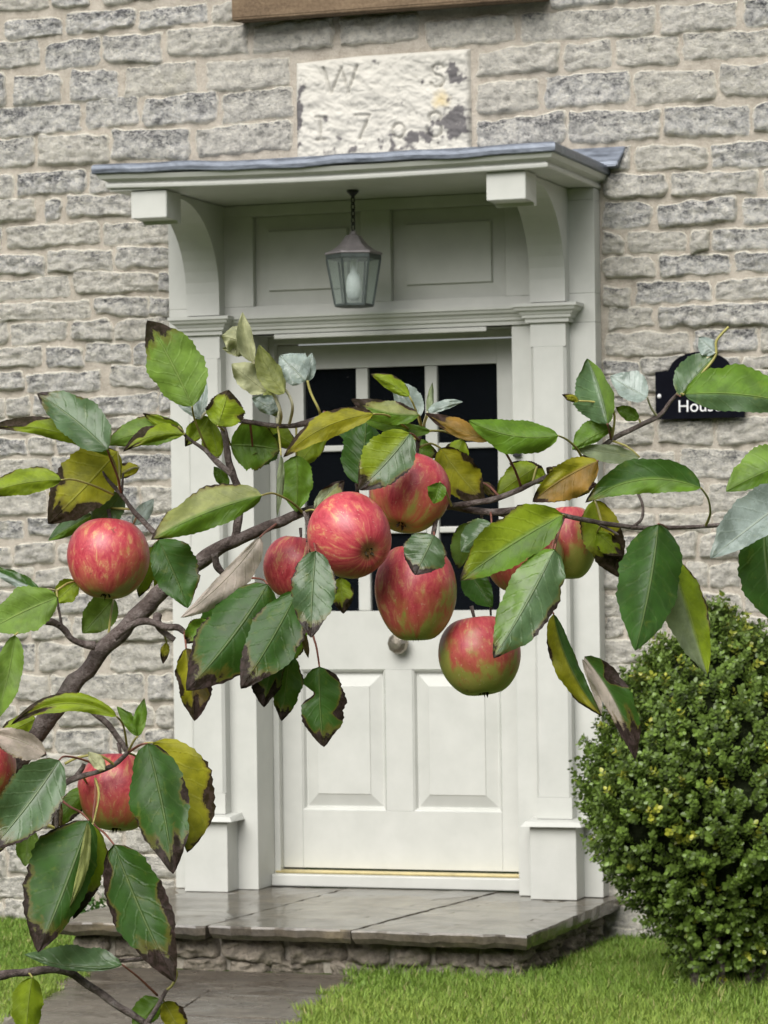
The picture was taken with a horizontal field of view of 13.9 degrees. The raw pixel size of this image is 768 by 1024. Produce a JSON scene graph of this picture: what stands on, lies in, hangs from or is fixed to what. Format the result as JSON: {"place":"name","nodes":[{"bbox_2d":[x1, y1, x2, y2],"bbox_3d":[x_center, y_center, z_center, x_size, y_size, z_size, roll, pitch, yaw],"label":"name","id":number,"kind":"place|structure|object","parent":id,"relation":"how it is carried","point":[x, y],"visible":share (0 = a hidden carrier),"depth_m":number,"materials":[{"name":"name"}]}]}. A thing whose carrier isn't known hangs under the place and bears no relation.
{"place":"outdoors","nodes":[
{"label":"outdoors","id":0,"kind":"place"},
{"bbox_2d":[0,968,359,1023],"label":"path","id":1,"kind":"structure","parent":0,"point":[214,997],"depth_m":9.44,"materials":[{"name":"stone"}]},
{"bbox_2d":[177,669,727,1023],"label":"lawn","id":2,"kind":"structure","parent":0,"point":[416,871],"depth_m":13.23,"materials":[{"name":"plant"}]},
{"bbox_2d":[80,895,107,913],"bbox_3d":[-1.005,1.395,11.132,0.186,0.111,0.110,-1,-1,19],"label":"wall weed","id":3,"kind":"object","parent":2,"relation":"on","point":[97,904],"depth_m":11.13,"materials":[{"name":"green plant"}]},
{"bbox_2d":[60,886,620,978],"bbox_3d":[-0.116,1.441,10.603,1.652,0.239,1.360,-1,-1,19],"label":"stone doorstep","id":4,"kind":"object","parent":2,"relation":"on","point":[302,930],"visible":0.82,"depth_m":10.14,"materials":[{"name":"grey stone"}]},
{"bbox_2d":[0,0,767,940],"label":"stone house","id":5,"kind":"structure","parent":2,"relation":"on","point":[552,196],"depth_m":11.11,"materials":[{"name":"stone"}]},
{"bbox_2d":[324,190,382,307],"bbox_3d":[-0.104,-0.904,10.761,0.184,0.407,0.199,-1,-1,19],"label":"hanging lantern","id":6,"kind":"object","parent":5,"relation":"hanging from","point":[353,247],"visible":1,"depth_m":10.74,"materials":[{"name":"metal"}]},
{"bbox_2d":[272,338,518,890],"bbox_3d":[0.058,0.362,11.173,0.958,1.934,0.120,-1,-1,19],"label":"door","id":7,"kind":"structure","parent":5,"relation":"in","point":[451,805],"depth_m":11.18,"materials":[{"name":"white wood"}]},
{"bbox_2d":[655,352,744,419],"bbox_3d":[1.072,-0.431,10.684,0.306,0.226,0.022,-1,-1,19],"label":"house sign","id":8,"kind":"object","parent":5,"relation":"attached to","point":[683,407],"visible":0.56,"depth_m":10.70,"materials":[{"name":"black metal"}]},
{"bbox_2d":[0,312,767,1023],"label":"apple tree","id":9,"kind":"object","parent":2,"relation":"on","point":[254,634],"visible":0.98,"depth_m":2.78,"materials":[{"name":"green plant"}]},
{"bbox_2d":[0,748,15,795],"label":"apple","id":10,"kind":"object","parent":9,"relation":"hanging from","point":[7,766],"visible":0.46,"depth_m":2.78,"materials":[{"name":"red plant"}]},
{"bbox_2d":[77,743,137,831],"bbox_3d":[-0.239,0.249,2.840,0.075,0.082,0.074,-1,-1,19],"label":"apple","id":11,"kind":"object","parent":9,"relation":"hanging from","point":[115,813],"visible":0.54,"depth_m":2.81,"materials":[{"name":"red plant"}]},
{"bbox_2d":[67,509,149,600],"bbox_3d":[-0.250,0.039,2.861,0.076,0.084,0.077,-1,-1,19],"label":"apple","id":12,"kind":"object","parent":9,"relation":"hanging from","point":[108,557],"visible":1,"depth_m":2.83,"materials":[{"name":"red plant"}]},
{"bbox_2d":[263,528,306,594],"bbox_3d":[-0.081,0.048,2.900,0.062,0.068,0.061,-1,-1,19],"label":"apple","id":13,"kind":"object","parent":9,"relation":"hanging from","point":[283,557],"visible":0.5,"depth_m":2.88,"materials":[{"name":"red plant"}]},
{"bbox_2d":[307,491,391,578],"bbox_3d":[-0.030,0.020,2.741,0.074,0.076,0.075,-1,-1,19],"label":"apple","id":14,"kind":"object","parent":9,"relation":"hanging from","point":[349,534],"visible":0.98,"depth_m":2.71,"materials":[{"name":"red plant"}]},
{"bbox_2d":[369,452,450,532],"bbox_3d":[0.023,-0.019,2.831,0.074,0.076,0.073,-1,-1,19],"label":"apple","id":15,"kind":"object","parent":9,"relation":"hanging from","point":[404,503],"visible":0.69,"depth_m":2.80,"materials":[{"name":"red plant"}]},
{"bbox_2d":[375,546,456,640],"bbox_3d":[0.028,0.072,2.800,0.074,0.089,0.073,-1,-1,19],"label":"apple","id":16,"kind":"object","parent":9,"relation":"hanging from","point":[411,606],"visible":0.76,"depth_m":2.77,"materials":[{"name":"red plant"}]},
{"bbox_2d":[438,606,520,697],"bbox_3d":[0.085,0.125,2.820,0.074,0.083,0.077,-1,-1,19],"label":"apple","id":17,"kind":"object","parent":9,"relation":"hanging from","point":[470,665],"visible":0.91,"depth_m":2.79,"materials":[{"name":"red plant"}]},
{"bbox_2d":[490,537,563,590],"bbox_3d":[0.131,0.039,2.930,0.073,0.080,0.072,-1,-1,19],"label":"apple","id":18,"kind":"object","parent":9,"relation":"hanging from","point":[500,579],"visible":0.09,"depth_m":2.91,"materials":[{"name":"red plant"}]},
{"bbox_2d":[555,507,594,578],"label":"apple","id":19,"kind":"object","parent":9,"relation":"hanging from","point":[578,559],"visible":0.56,"depth_m":2.94,"materials":[{"name":"red plant"}]},
{"bbox_2d":[0,915,767,1023],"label":"grass","id":20,"kind":"structure","parent":2,"relation":"on","point":[628,979],"depth_m":9.29,"materials":[{"name":"green plant"}]},
{"bbox_2d":[567,590,767,995],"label":"box bush","id":21,"kind":"object","parent":2,"relation":"on","point":[676,810],"visible":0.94,"depth_m":9.25,"materials":[{"name":"green plant"}]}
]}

